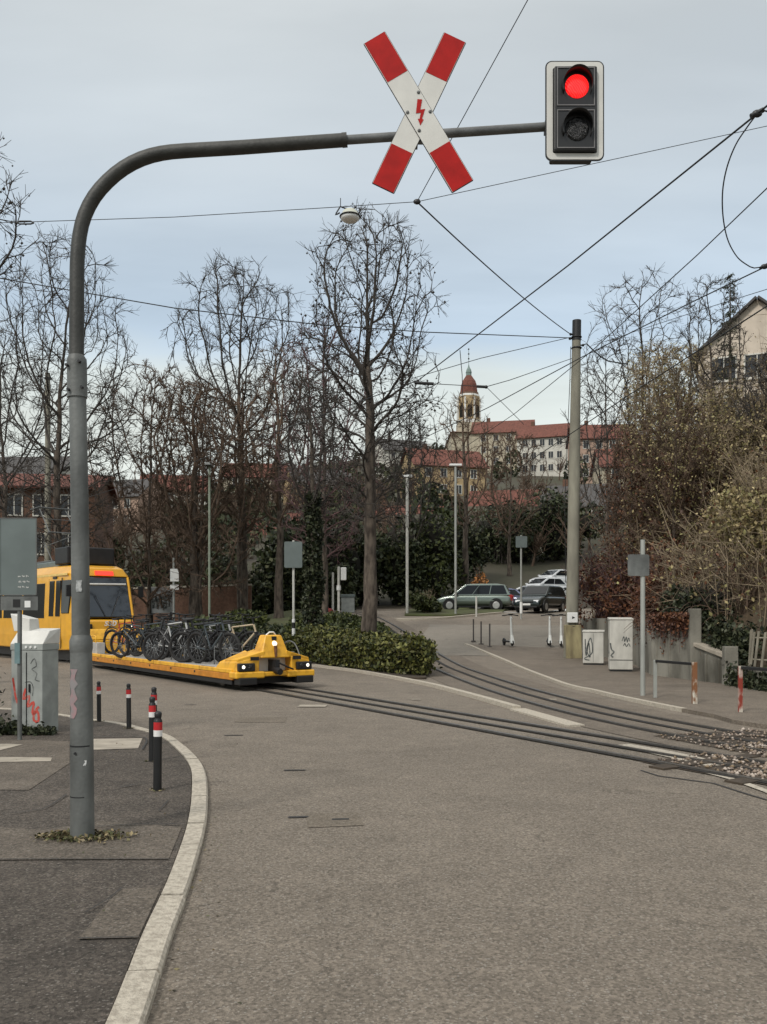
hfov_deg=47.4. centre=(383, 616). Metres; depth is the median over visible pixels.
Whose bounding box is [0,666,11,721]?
ivy bush
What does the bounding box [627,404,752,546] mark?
bank shrub
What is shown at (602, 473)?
house
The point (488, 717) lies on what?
rail
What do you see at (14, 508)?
window
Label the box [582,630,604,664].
switch cabinet
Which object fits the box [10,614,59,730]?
utility cabinet
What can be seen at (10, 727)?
ivy mat
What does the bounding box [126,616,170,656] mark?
bicycle
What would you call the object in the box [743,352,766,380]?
window
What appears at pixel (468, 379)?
church tower
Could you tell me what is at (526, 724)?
rail groove
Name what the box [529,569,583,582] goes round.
parked car
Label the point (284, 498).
house
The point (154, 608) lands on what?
graffiti board
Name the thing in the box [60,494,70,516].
window
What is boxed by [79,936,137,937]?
pavement crack
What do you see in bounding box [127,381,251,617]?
bare tree
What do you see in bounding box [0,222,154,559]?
bare tree
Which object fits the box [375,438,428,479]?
house
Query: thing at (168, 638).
bicycle
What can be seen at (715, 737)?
sleepers
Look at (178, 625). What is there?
bicycle
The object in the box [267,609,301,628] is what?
lawn
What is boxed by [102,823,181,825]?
pavement crack
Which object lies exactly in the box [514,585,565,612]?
parked car
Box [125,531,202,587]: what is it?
evergreen shrub
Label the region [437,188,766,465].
overhead wire
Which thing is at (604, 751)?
rail
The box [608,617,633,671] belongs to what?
switch cabinet
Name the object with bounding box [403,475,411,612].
lamp post
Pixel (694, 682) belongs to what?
guard rail
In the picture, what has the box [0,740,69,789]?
pavement patch
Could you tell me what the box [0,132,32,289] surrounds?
bare tree
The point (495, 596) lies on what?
parked car
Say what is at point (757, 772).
ballast
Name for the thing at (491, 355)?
overhead wire
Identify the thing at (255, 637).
bicycle
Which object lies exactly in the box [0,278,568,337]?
overhead wire
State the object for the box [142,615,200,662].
bicycle
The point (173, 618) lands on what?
bicycle
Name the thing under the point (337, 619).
ground cover bed
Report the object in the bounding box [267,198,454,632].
plane tree
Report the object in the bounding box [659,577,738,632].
bank shrub
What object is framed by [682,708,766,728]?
kerb
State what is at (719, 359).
window
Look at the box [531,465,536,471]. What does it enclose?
window
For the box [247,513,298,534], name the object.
house
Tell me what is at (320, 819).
road patch
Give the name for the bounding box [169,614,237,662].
bicycle
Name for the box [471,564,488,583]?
orange shrub
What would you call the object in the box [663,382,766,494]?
bushy tree
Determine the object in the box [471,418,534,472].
house
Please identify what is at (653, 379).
overhead wire
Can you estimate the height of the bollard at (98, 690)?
0.600 m
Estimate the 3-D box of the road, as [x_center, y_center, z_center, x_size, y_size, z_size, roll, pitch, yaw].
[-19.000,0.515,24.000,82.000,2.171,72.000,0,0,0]
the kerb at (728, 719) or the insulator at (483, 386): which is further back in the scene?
the insulator at (483, 386)
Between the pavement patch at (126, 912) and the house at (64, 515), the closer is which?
the pavement patch at (126, 912)
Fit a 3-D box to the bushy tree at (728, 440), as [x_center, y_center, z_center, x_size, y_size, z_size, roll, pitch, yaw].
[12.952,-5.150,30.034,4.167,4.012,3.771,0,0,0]
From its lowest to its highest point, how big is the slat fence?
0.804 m
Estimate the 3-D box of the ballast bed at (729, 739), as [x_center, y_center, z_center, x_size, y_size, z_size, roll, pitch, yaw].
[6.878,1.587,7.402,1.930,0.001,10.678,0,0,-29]
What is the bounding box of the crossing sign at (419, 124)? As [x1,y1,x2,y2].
[364,31,472,193]
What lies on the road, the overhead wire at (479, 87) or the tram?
the tram
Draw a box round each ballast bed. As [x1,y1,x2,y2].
[643,754,766,784]
[654,730,766,755]
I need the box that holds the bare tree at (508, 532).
[467,429,552,575]
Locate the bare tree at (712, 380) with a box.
[666,273,752,438]
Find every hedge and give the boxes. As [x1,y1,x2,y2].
[266,564,358,614]
[283,623,442,675]
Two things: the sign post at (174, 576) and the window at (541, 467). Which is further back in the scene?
the window at (541, 467)
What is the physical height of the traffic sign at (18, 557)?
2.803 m
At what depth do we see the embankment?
21.31 m
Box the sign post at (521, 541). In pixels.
[516,535,526,618]
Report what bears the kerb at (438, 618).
on the road
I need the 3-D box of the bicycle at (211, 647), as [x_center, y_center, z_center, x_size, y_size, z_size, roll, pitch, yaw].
[-4.206,0.551,21.565,2.037,1.242,0.627,0,3,39]
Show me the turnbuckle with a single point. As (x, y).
(17, 222)
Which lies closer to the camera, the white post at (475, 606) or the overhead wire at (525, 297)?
the overhead wire at (525, 297)
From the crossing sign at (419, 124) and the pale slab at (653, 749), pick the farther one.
the pale slab at (653, 749)
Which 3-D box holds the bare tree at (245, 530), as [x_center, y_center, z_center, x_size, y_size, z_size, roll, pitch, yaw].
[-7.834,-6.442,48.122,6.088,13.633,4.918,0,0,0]
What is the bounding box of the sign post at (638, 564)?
[628,540,648,695]
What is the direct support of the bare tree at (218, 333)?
on the lawn at (285, 619)
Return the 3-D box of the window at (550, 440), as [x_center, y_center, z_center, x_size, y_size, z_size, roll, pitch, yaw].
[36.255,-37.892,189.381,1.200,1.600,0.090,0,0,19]
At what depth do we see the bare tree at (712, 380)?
33.85 m
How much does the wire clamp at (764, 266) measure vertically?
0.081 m
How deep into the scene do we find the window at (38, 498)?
62.20 m
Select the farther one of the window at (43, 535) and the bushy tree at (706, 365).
the window at (43, 535)
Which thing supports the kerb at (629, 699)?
on the road
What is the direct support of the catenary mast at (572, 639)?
on the pavement at (719, 698)
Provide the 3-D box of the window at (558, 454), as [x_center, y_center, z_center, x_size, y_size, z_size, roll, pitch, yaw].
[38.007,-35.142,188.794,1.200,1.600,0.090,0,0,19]
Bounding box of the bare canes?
[620,532,766,654]
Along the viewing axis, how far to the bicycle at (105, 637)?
27.16 m
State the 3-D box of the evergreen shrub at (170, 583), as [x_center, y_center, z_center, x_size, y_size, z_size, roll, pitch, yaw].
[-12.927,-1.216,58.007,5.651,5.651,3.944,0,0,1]
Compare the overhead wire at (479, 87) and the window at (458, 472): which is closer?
the overhead wire at (479, 87)
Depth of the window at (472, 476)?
151.04 m
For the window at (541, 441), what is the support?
in the house at (544, 435)
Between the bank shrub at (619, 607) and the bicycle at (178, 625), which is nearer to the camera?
the bicycle at (178, 625)
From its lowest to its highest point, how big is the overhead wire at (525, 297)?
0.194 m
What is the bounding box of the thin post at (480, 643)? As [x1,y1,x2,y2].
[479,621,483,644]
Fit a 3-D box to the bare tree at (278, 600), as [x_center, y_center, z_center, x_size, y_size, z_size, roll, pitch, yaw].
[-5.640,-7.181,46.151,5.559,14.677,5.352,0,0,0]
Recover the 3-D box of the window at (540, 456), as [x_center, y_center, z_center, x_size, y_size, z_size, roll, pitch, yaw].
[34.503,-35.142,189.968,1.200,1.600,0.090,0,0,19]
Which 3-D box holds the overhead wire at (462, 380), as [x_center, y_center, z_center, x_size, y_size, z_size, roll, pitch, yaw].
[1.168,-3.564,13.097,0.054,0.863,0.012,0,0,0]
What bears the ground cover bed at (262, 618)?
on the planting bed at (422, 676)
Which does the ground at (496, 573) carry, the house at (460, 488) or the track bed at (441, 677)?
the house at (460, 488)
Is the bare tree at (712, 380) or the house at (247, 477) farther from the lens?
the house at (247, 477)
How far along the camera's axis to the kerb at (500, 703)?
19.59 m
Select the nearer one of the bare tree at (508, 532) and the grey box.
the grey box
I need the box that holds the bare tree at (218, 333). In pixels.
[158,251,325,608]
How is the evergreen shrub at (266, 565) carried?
on the lawn at (285, 619)
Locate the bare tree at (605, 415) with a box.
[553,334,645,555]
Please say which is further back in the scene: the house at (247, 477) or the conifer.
the house at (247, 477)
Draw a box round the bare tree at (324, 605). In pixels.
[256,311,387,613]
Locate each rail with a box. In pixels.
[0,655,766,770]
[0,656,766,781]
[1,654,766,761]
[255,685,762,771]
[335,610,766,743]
[340,610,766,736]
[433,667,765,750]
[653,660,696,703]
[738,666,766,711]
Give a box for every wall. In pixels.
[131,584,251,627]
[580,609,766,684]
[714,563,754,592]
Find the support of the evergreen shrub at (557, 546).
on the ground at (496, 573)
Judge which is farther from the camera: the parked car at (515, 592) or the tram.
the parked car at (515, 592)
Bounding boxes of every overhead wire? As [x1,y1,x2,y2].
[0,202,410,222]
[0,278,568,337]
[49,105,766,509]
[407,269,759,445]
[411,337,569,378]
[418,0,527,199]
[419,204,570,334]
[421,126,766,200]
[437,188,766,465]
[460,352,462,406]
[489,358,571,385]
[510,306,766,473]
[595,289,766,344]
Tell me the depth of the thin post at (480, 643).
35.18 m
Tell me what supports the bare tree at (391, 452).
on the ground at (496, 573)
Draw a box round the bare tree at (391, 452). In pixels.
[362,400,452,604]
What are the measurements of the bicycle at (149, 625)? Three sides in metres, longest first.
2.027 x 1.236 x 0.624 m
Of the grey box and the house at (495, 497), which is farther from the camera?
the house at (495, 497)
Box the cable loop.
[722,117,762,268]
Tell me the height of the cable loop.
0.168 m
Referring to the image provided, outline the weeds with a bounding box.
[34,828,150,842]
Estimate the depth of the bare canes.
21.99 m
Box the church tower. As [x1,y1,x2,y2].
[444,348,481,450]
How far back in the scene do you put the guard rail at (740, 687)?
14.08 m
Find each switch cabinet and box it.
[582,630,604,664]
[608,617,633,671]
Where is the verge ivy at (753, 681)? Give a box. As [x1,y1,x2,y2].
[722,661,766,691]
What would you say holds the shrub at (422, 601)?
on the grass verge
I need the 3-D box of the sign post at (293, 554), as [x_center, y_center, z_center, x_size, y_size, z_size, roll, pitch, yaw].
[-3.108,-0.549,30.174,0.620,4.186,0.168,0,0,0]
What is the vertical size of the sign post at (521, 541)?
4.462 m
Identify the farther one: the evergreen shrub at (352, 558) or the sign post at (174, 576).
the evergreen shrub at (352, 558)
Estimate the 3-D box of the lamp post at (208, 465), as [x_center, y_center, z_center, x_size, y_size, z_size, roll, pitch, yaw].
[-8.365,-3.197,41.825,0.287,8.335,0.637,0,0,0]
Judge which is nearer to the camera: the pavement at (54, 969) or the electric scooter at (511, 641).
the pavement at (54, 969)
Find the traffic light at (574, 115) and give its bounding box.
[544,61,603,164]
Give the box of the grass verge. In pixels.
[405,608,508,615]
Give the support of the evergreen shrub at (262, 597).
on the lawn at (285, 619)
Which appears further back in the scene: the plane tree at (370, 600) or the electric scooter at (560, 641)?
the electric scooter at (560, 641)
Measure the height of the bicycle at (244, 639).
1.213 m
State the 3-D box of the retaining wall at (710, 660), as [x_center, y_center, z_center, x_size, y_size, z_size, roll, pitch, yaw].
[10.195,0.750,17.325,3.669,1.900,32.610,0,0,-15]
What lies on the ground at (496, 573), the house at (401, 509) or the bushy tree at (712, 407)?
the house at (401, 509)
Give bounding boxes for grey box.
[341,594,354,611]
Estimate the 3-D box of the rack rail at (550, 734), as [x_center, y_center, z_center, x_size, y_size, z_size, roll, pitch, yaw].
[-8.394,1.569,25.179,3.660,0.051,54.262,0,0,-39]
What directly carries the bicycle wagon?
on the rail at (488, 717)
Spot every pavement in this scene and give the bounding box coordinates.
[0,709,190,1023]
[470,644,766,723]
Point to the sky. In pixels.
(87, 86)
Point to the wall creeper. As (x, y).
(666, 619)
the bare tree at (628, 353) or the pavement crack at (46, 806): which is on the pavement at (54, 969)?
the pavement crack at (46, 806)
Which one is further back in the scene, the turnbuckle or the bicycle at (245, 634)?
the bicycle at (245, 634)
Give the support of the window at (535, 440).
in the house at (544, 435)
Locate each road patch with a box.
[235,717,286,721]
[306,812,362,826]
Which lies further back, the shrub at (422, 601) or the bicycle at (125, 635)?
the shrub at (422, 601)
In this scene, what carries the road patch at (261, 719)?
on the road
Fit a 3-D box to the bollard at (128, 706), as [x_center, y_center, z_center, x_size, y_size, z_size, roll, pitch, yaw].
[-3.555,1.241,12.195,0.069,0.627,0.069,-1,0,-12]
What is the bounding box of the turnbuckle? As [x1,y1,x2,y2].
[16,220,33,224]
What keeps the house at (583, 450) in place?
on the ground at (496, 573)
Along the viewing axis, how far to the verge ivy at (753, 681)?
18.76 m
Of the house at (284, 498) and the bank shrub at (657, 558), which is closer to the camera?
the bank shrub at (657, 558)
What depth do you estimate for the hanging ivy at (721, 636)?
20.17 m
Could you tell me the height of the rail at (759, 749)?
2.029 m
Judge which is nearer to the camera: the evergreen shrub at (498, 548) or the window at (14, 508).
the window at (14, 508)
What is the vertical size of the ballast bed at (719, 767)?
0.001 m
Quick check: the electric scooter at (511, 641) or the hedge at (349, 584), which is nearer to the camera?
the electric scooter at (511, 641)
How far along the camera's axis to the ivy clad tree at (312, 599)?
35.77 m
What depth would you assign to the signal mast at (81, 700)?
6.11 m
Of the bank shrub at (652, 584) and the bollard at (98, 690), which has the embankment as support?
the bank shrub at (652, 584)
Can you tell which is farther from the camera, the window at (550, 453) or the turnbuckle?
the window at (550, 453)
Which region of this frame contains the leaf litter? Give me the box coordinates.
[16,720,241,1017]
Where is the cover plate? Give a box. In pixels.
[298,705,326,706]
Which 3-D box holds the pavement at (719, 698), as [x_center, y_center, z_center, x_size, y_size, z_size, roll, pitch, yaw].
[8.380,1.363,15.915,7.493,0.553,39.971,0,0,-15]
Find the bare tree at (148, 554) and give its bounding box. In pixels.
[87,359,229,622]
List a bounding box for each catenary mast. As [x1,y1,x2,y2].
[44,372,50,560]
[563,319,627,657]
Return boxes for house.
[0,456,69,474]
[0,473,118,565]
[111,476,170,532]
[140,470,207,513]
[223,463,287,508]
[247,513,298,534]
[282,464,360,504]
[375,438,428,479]
[376,501,443,514]
[399,444,489,499]
[468,485,539,505]
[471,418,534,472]
[515,422,568,476]
[540,479,622,513]
[565,420,638,483]
[589,444,640,483]
[690,295,766,438]
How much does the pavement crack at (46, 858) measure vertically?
0.001 m
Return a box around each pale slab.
[614,744,718,765]
[701,771,766,792]
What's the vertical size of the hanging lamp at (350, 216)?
0.420 m
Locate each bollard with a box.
[96,681,100,721]
[126,683,130,728]
[149,696,155,761]
[151,687,156,710]
[153,711,161,790]
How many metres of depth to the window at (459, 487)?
150.38 m
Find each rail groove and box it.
[0,654,764,762]
[8,657,766,782]
[342,612,760,751]
[360,612,766,737]
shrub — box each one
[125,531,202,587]
[152,562,189,586]
[172,539,251,585]
[213,570,273,612]
[250,498,306,613]
[316,507,383,590]
[340,518,398,604]
[377,514,433,604]
[403,501,467,598]
[409,589,442,612]
[438,500,490,584]
[463,486,549,563]
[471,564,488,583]
[527,483,608,559]
[563,531,650,628]
[593,546,667,622]
[614,534,694,628]
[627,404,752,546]
[630,543,706,618]
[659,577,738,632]
[697,439,766,566]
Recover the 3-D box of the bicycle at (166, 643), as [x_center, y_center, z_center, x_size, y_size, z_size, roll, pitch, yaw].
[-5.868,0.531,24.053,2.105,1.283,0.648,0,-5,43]
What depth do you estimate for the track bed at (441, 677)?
15.70 m
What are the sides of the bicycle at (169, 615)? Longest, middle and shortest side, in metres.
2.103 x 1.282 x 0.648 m
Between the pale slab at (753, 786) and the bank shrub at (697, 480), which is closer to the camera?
the pale slab at (753, 786)
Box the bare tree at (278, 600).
[228,341,327,618]
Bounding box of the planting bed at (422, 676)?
[312,662,425,678]
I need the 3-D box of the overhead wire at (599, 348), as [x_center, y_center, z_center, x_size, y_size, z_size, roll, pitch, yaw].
[2.737,-4.000,14.499,0.121,0.013,12.627,0,0,-20]
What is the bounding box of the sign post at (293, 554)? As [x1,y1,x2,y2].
[284,540,301,649]
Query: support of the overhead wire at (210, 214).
attached to the wire clamp at (416, 201)
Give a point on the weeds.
(59, 835)
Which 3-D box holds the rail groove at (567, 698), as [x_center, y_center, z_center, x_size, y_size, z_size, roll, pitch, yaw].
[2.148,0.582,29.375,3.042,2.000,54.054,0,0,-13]
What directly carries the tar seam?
on the road
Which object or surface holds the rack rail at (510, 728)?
on the road
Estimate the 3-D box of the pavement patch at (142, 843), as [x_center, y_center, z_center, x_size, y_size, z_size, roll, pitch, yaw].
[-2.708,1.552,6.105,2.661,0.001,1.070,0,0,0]
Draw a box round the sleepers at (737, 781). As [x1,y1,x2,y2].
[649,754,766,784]
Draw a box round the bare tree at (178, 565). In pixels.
[129,373,265,615]
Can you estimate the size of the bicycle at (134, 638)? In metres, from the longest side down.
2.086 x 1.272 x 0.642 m
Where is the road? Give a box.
[0,609,766,1023]
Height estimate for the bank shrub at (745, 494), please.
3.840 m
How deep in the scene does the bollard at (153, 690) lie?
10.70 m
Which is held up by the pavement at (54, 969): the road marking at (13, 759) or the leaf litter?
the leaf litter
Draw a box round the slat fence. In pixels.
[748,629,766,666]
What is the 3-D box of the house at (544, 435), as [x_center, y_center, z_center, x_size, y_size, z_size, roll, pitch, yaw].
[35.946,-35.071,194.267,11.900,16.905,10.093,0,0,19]
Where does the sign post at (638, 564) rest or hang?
on the pavement at (719, 698)
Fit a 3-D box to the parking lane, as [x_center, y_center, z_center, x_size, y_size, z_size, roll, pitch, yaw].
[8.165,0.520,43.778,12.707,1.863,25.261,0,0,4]
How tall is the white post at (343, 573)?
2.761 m
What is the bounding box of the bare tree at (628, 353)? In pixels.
[570,262,714,525]
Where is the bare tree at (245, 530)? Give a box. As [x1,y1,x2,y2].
[185,374,290,619]
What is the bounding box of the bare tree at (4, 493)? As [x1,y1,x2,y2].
[0,311,95,558]
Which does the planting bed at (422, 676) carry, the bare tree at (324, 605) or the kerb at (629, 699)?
the bare tree at (324, 605)
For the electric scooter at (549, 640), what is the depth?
34.24 m
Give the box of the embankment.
[595,478,766,667]
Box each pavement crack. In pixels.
[4,858,167,858]
[15,794,66,812]
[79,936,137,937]
[85,887,121,911]
[102,736,147,748]
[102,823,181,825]
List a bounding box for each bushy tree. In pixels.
[592,426,675,600]
[608,355,683,544]
[613,334,705,532]
[619,383,729,565]
[644,338,732,503]
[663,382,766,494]
[694,407,766,510]
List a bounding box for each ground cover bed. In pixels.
[143,608,269,629]
[153,619,288,656]
[283,610,393,634]
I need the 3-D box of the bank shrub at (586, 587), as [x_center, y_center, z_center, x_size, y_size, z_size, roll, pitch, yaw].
[8.430,-1.301,32.145,3.830,3.597,3.412,0,0,25]
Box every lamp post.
[204,462,212,616]
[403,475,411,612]
[449,464,461,613]
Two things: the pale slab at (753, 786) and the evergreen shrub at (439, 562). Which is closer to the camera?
the pale slab at (753, 786)
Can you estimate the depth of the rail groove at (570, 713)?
14.38 m
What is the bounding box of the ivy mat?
[0,715,57,735]
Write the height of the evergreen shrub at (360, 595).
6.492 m
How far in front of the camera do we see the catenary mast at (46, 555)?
46.88 m
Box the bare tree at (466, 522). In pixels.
[428,390,499,584]
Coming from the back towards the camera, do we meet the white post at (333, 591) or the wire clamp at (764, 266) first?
the white post at (333, 591)
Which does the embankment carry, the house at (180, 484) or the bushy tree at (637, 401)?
the bushy tree at (637, 401)
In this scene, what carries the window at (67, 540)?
in the house at (64, 515)
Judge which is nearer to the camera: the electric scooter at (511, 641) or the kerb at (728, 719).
the kerb at (728, 719)
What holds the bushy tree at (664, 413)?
on the embankment
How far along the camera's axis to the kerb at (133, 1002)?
4.53 m
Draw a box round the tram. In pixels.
[0,506,142,660]
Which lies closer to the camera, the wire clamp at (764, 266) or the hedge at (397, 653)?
the wire clamp at (764, 266)
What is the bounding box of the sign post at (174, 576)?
[170,558,178,620]
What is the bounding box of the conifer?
[713,273,747,416]
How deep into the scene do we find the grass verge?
49.49 m
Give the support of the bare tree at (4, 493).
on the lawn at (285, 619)
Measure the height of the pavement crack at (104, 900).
0.001 m
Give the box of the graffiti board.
[151,587,172,622]
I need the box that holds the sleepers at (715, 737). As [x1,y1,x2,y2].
[670,732,766,751]
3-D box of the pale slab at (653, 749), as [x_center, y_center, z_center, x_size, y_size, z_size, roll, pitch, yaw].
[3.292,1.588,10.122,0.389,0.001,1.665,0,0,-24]
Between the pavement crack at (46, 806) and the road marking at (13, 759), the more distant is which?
the road marking at (13, 759)
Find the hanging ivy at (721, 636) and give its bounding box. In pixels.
[701,605,766,666]
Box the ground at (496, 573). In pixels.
[115,449,628,608]
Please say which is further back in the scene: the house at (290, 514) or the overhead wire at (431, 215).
the house at (290, 514)
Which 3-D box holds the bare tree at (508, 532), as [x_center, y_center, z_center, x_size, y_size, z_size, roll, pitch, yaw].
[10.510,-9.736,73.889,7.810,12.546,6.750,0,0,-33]
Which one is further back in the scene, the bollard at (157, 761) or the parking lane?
the parking lane
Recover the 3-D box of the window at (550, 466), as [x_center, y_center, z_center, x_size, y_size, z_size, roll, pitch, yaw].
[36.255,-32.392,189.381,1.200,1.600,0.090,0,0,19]
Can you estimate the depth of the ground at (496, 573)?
81.24 m
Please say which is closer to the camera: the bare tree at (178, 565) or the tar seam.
the tar seam
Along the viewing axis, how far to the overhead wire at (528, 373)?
26.45 m
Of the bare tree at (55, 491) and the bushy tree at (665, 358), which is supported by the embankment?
the bushy tree at (665, 358)
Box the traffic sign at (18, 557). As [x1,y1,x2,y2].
[0,518,37,739]
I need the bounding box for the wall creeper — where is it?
[630,610,688,653]
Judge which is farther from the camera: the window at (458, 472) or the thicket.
the window at (458, 472)
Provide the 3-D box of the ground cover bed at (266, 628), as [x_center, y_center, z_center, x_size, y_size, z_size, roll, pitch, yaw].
[-7.610,0.827,35.347,6.469,1.618,13.710,0,0,-41]
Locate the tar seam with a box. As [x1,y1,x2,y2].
[662,776,766,799]
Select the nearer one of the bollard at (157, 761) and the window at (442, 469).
the bollard at (157, 761)
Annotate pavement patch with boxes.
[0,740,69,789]
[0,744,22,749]
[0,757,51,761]
[0,821,181,859]
[79,887,160,938]
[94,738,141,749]
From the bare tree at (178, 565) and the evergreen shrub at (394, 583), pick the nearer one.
the bare tree at (178, 565)
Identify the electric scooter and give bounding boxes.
[502,614,517,645]
[541,614,553,645]
[552,614,564,645]
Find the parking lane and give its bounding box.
[423,610,593,655]
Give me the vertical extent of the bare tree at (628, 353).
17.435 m
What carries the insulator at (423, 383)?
attached to the overhead wire
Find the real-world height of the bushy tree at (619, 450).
7.068 m
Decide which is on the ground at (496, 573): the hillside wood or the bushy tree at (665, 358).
the hillside wood
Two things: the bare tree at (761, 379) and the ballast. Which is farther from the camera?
the bare tree at (761, 379)
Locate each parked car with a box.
[437,584,513,608]
[474,588,527,609]
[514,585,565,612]
[516,577,565,594]
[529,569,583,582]
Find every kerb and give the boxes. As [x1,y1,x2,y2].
[0,708,207,1023]
[312,664,520,708]
[396,612,503,620]
[465,644,683,711]
[510,708,584,726]
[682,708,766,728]
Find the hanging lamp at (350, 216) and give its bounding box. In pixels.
[335,198,360,223]
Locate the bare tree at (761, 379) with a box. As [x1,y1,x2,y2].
[722,350,766,459]
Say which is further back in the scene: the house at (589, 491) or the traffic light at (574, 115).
the house at (589, 491)
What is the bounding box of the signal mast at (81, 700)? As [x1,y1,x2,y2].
[65,122,544,839]
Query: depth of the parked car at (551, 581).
64.33 m
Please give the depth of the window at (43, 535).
62.21 m
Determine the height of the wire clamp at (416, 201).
0.100 m
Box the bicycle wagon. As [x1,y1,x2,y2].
[90,628,313,685]
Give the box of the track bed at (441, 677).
[334,610,766,759]
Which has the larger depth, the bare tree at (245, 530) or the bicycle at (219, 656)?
the bare tree at (245, 530)
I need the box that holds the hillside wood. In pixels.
[113,434,678,567]
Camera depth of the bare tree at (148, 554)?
45.44 m
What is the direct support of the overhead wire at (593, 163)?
attached to the wire clamp at (416, 201)
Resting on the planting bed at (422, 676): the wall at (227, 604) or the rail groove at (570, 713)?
the wall at (227, 604)
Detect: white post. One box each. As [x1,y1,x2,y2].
[332,572,333,610]
[337,567,345,612]
[475,596,476,616]
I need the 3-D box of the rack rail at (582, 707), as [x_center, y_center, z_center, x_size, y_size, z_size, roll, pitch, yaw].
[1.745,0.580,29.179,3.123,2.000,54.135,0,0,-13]
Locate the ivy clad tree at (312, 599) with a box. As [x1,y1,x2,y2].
[261,371,354,628]
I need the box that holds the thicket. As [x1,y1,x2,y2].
[564,321,766,634]
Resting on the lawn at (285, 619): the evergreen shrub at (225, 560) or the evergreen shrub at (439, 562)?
the evergreen shrub at (225, 560)
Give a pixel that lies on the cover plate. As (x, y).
(312, 705)
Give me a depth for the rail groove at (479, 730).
11.76 m
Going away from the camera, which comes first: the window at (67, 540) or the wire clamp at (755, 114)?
the wire clamp at (755, 114)
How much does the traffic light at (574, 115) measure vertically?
0.698 m
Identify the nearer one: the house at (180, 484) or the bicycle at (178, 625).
the bicycle at (178, 625)
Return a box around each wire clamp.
[413,199,420,204]
[749,107,764,118]
[759,263,766,269]
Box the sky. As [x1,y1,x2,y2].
[0,0,766,483]
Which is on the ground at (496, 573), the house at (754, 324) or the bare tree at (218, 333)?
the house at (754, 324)
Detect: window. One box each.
[7,493,22,515]
[32,494,44,516]
[37,533,44,554]
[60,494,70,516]
[62,534,70,546]
[440,468,446,477]
[457,469,461,477]
[457,485,461,493]
[470,469,476,478]
[531,439,536,445]
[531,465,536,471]
[539,439,544,445]
[539,452,544,458]
[539,464,544,471]
[548,438,553,445]
[548,451,553,458]
[548,464,553,470]
[557,450,561,457]
[583,440,588,448]
[712,355,736,382]
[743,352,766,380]
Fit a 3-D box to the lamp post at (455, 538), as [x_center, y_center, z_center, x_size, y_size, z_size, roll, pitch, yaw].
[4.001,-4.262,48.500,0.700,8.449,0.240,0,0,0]
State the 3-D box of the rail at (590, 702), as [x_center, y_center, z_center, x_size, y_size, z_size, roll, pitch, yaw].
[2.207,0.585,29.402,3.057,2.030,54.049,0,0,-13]
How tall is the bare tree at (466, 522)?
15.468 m
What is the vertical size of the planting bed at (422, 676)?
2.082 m
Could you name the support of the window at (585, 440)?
in the house at (583, 450)
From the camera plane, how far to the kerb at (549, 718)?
13.64 m
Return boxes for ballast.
[658,727,766,778]
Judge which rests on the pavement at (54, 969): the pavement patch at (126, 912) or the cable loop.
the pavement patch at (126, 912)
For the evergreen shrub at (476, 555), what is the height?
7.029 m
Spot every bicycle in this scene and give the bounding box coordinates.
[103,615,143,653]
[110,616,160,657]
[117,613,161,655]
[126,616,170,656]
[132,614,171,651]
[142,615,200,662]
[148,612,191,658]
[150,613,202,659]
[152,617,181,652]
[159,613,193,657]
[159,616,204,653]
[169,613,227,658]
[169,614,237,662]
[187,613,241,662]
[191,615,247,659]
[195,613,259,661]
[210,616,265,658]
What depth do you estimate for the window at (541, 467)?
190.05 m
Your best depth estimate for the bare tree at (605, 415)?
57.91 m
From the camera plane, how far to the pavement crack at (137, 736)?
11.00 m
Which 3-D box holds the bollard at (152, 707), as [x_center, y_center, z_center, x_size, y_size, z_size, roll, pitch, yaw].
[-2.494,1.206,9.428,0.077,0.697,0.077,-1,-1,43]
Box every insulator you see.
[415,381,433,384]
[477,385,487,388]
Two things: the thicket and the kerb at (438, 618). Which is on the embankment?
the thicket

